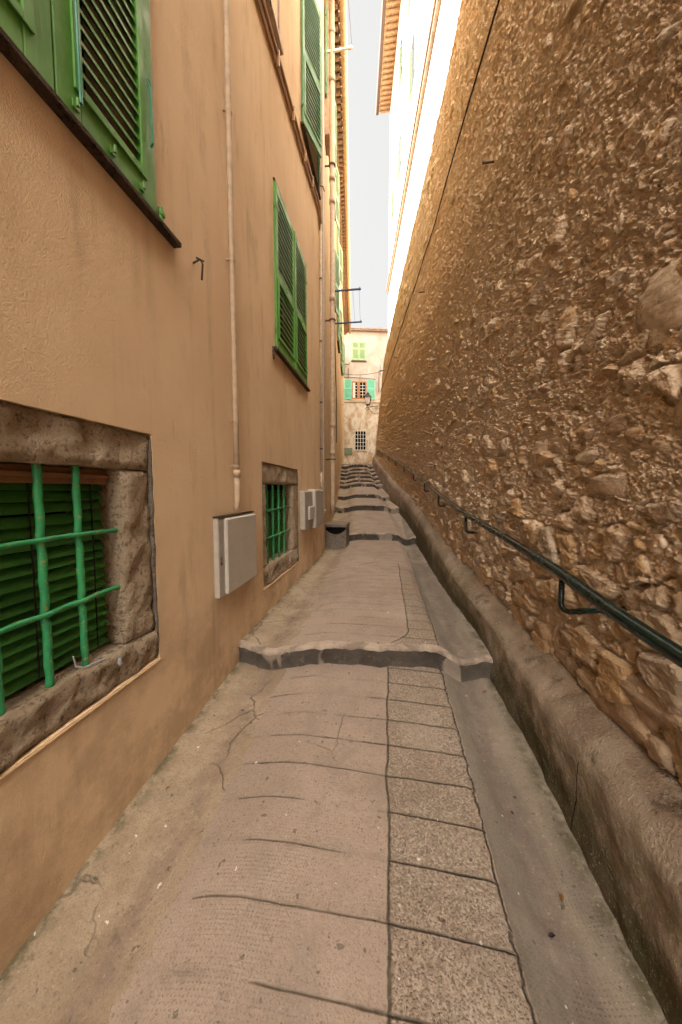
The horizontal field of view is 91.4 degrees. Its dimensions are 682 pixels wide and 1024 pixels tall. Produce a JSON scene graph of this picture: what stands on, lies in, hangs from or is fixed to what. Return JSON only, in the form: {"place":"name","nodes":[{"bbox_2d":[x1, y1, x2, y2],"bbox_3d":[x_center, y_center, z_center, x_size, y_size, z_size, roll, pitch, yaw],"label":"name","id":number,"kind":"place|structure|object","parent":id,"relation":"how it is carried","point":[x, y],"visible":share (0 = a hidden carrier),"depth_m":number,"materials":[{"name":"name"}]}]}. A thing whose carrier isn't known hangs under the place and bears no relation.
{"place":"outdoors","nodes":[
{"label":"outdoors","id":0,"kind":"place"},
{"bbox_2d":[0,463,667,1023],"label":"street","id":1,"kind":"structure","parent":0,"point":[326,827],"depth_m":1.38,"materials":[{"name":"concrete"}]},
{"bbox_2d":[325,521,349,548],"bbox_3d":[-0.078,0.569,7.435,0.532,0.666,0.645,1,4,8],"label":"trash can","id":2,"kind":"object","parent":1,"relation":"on","point":[336,534],"visible":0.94,"depth_m":7.21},
{"bbox_2d":[375,0,460,336],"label":"apartment building","id":3,"kind":"structure","parent":1,"relation":"on","point":[417,37],"depth_m":12.10,"materials":[{"name":"paint"}]},
{"bbox_2d":[392,182,393,224],"bbox_3d":[2.693,-15.666,16.836,0.105,1.800,0.915,0,4,2],"label":"window","id":4,"kind":"structure","parent":3,"relation":"in","point":[393,182],"depth_m":17.12,"materials":[{"name":"white glass"}]},
{"bbox_2d":[399,129,401,177],"bbox_3d":[2.597,-15.491,14.230,0.105,1.800,0.915,0,4,2],"label":"window","id":5,"kind":"structure","parent":3,"relation":"in","point":[400,162],"depth_m":14.25,"materials":[{"name":"white glass"}]},
{"bbox_2d":[400,33,402,88],"bbox_3d":[2.597,-19.182,13.982,0.105,2.000,0.915,0,4,2],"label":"window","id":6,"kind":"structure","parent":3,"relation":"in","point":[401,68],"depth_m":14.01,"materials":[{"name":"white glass"}]},
{"bbox_2d":[410,22,414,102],"bbox_3d":[2.487,-15.288,11.224,0.105,1.800,0.915,0,4,2],"label":"window","id":7,"kind":"structure","parent":3,"relation":"in","point":[413,39],"depth_m":11.34,"materials":[{"name":"white glass"}]},
{"bbox_2d":[548,932,554,936],"bbox_3d":[0.755,1.516,1.192,0.027,0.004,0.014,0,4,2],"label":"fallen leaf","id":8,"kind":"object","parent":1,"relation":"on","point":[551,934],"visible":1,"depth_m":1.19,"materials":[{"name":"black plant"}]},
{"bbox_2d":[338,0,389,329],"label":"sky","id":9,"kind":"structure","parent":0,"point":[368,132],"materials":[{"name":"white"}]},
{"label":"ground","id":10,"kind":"structure","parent":0,"visible":0},
{"bbox_2d":[0,0,324,974],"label":"apartment building","id":11,"kind":"structure","parent":10,"relation":"on","point":[124,632],"depth_m":1.67,"materials":[{"name":"paint"}]},
{"bbox_2d":[192,257,203,279],"bbox_3d":[-0.925,-1.561,2.123,0.088,0.123,0.078,1,4,8],"label":"wall hook","id":12,"kind":"object","parent":11,"relation":"attached to","point":[200,260],"depth_m":2.13,"materials":[{"name":"metal"}]},
{"bbox_2d":[222,0,240,510],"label":"downpipe","id":13,"kind":"object","parent":11,"relation":"attached to","point":[227,110],"visible":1,"depth_m":2.57,"materials":[{"name":"beige metal"}]},
{"bbox_2d":[212,511,256,598],"bbox_3d":[-0.877,0.316,2.757,0.120,0.609,0.660,1,4,8],"label":"meter box","id":14,"kind":"object","parent":11,"relation":"attached to","point":[235,555],"visible":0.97,"depth_m":2.60,"materials":[{"name":"metal"}]},
{"bbox_2d":[224,513,256,593],"bbox_3d":[-0.829,0.320,2.784,0.032,0.578,0.565,1,4,8],"label":"door","id":15,"kind":"structure","parent":14,"relation":"in","point":[240,557],"depth_m":2.70,"materials":[{"name":"grey metal"}]},
{"bbox_2d":[272,346,278,358],"bbox_3d":[-0.695,-1.734,3.573,0.072,0.141,0.167,-2,4,-27],"label":"wall hook","id":16,"kind":"object","parent":11,"relation":"attached to","point":[273,350],"depth_m":3.62,"materials":[{"name":"metal"}]},
{"bbox_2d":[256,0,321,229],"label":"conduit run","id":17,"kind":"object","parent":11,"relation":"attached to","point":[275,51],"visible":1,"depth_m":3.95,"materials":[{"name":"brown metal"}]},
{"bbox_2d":[300,491,314,529],"bbox_3d":[-0.518,-0.035,5.097,0.130,0.565,0.500,1,4,8],"label":"meter box","id":18,"kind":"object","parent":11,"relation":"attached to","point":[307,512],"visible":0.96,"depth_m":4.93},
{"bbox_2d":[308,490,323,527],"bbox_3d":[-0.428,-0.070,5.699,0.145,0.625,0.700,1,4,8],"label":"meter box","id":19,"kind":"object","parent":11,"relation":"attached to","point":[318,501],"visible":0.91,"depth_m":5.55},
{"bbox_2d":[316,491,323,526],"bbox_3d":[-0.360,-0.070,5.695,0.009,0.585,0.650,1,4,8],"label":"door","id":20,"kind":"structure","parent":19,"relation":"in","point":[319,494],"depth_m":5.64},
{"bbox_2d":[319,224,323,487],"bbox_3d":[-0.361,-2.831,6.113,0.052,4.772,0.093,-1,4,-21],"label":"downpipe","id":21,"kind":"object","parent":11,"relation":"attached to","point":[321,402],"visible":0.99,"depth_m":6.12,"materials":[{"name":"metal"}]},
{"bbox_2d":[321,45,326,512],"bbox_3d":[-0.330,-4.157,6.291,0.065,8.350,0.220,1,4,8],"label":"cable duct","id":22,"kind":"object","parent":11,"relation":"attached to","point":[323,282],"visible":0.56,"depth_m":6.24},
{"bbox_2d":[322,0,350,548],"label":"apartment building","id":23,"kind":"structure","parent":10,"relation":"on","point":[342,256],"depth_m":9.06,"materials":[{"name":"paint"}]},
{"bbox_2d":[325,0,335,514],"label":"drainpipe","id":24,"kind":"object","parent":23,"relation":"attached to","point":[332,319],"visible":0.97,"depth_m":6.99,"materials":[{"name":"metal"}]},
{"bbox_2d":[335,349,336,442],"bbox_3d":[-0.185,-5.353,10.281,0.056,10.300,1.851,0,4,2],"label":"cable conduit","id":25,"kind":"object","parent":23,"relation":"attached to","point":[336,397],"visible":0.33,"depth_m":11.14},
{"bbox_2d":[324,44,352,53],"bbox_3d":[-0.062,-9.332,6.715,0.600,0.080,0.036,1,4,8],"label":"line bracket","id":26,"kind":"object","parent":23,"relation":"attached to","point":[346,48],"visible":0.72,"depth_m":6.70,"materials":[{"name":"white metal"}]},
{"bbox_2d":[335,287,360,291],"bbox_3d":[0.112,-5.807,8.699,0.820,0.080,0.036,1,4,8],"label":"line bracket","id":27,"kind":"object","parent":23,"relation":"attached to","point":[353,289],"visible":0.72,"depth_m":8.68,"materials":[{"name":"grey metal"}]},
{"bbox_2d":[335,321,361,323],"bbox_3d":[0.211,-5.956,10.456,0.890,0.080,0.036,1,4,8],"label":"line bracket","id":28,"kind":"object","parent":23,"relation":"attached to","point":[349,322],"visible":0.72,"depth_m":10.44,"materials":[{"name":"grey metal"}]},
{"bbox_2d":[372,0,681,1023],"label":"stone wall","id":29,"kind":"structure","parent":10,"relation":"on","point":[530,396],"depth_m":2.00,"materials":[{"name":"brown stone"}]},
{"bbox_2d":[364,392,379,413],"bbox_3d":[1.572,-5.362,16.520,0.821,1.180,0.339,1,4,8],"label":"street lamp","id":30,"kind":"object","parent":29,"relation":"attached to","point":[367,396],"visible":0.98,"depth_m":16.45,"materials":[{"name":"black metal"}]},
{"bbox_2d":[380,0,499,392],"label":"cable","id":31,"kind":"object","parent":29,"relation":"attached to","point":[493,18],"visible":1,"depth_m":5.10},
{"bbox_2d":[482,160,493,164],"bbox_3d":[1.623,-3.797,3.611,0.171,0.032,0.032,0,4,6],"label":"wall peg","id":32,"kind":"object","parent":29,"relation":"attached to","point":[488,162],"depth_m":3.61,"materials":[{"name":"metal"}]},
{"bbox_2d":[376,449,681,667],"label":"handrail","id":33,"kind":"object","parent":29,"relation":"attached to","point":[661,644],"visible":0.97,"depth_m":1.63,"materials":[{"name":"black metal"}]},
{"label":"path","id":34,"kind":"structure","parent":0,"visible":0},
{"bbox_2d":[344,326,387,463],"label":"apartment building","id":35,"kind":"structure","parent":34,"relation":"on","point":[365,350],"depth_m":23.35,"materials":[{"name":"paint"}]},
{"bbox_2d":[344,448,351,454],"bbox_3d":[0.502,-4.292,23.555,0.620,0.480,0.057,0,4,-4],"label":"notice board","id":36,"kind":"object","parent":35,"relation":"attached to","point":[347,451],"visible":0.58,"depth_m":23.53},
{"bbox_2d":[353,343,364,358],"bbox_3d":[1.234,-11.195,23.225,0.900,1.220,0.103,0,4,-4],"label":"window","id":37,"kind":"structure","parent":35,"relation":"in","point":[356,344],"depth_m":23.17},
{"bbox_2d":[352,381,365,399],"bbox_3d":[1.266,-8.524,23.381,1.000,1.230,0.155,0,4,-4],"label":"window","id":38,"kind":"structure","parent":35,"relation":"in","point":[358,387],"depth_m":23.33,"materials":[{"name":"orange wood"}]},
{"bbox_2d":[355,431,365,449],"bbox_3d":[1.376,-5.068,23.619,0.800,1.380,0.160,0,4,-4],"label":"window","id":39,"kind":"structure","parent":35,"relation":"in","point":[360,436],"depth_m":23.58,"materials":[{"name":"metal"}]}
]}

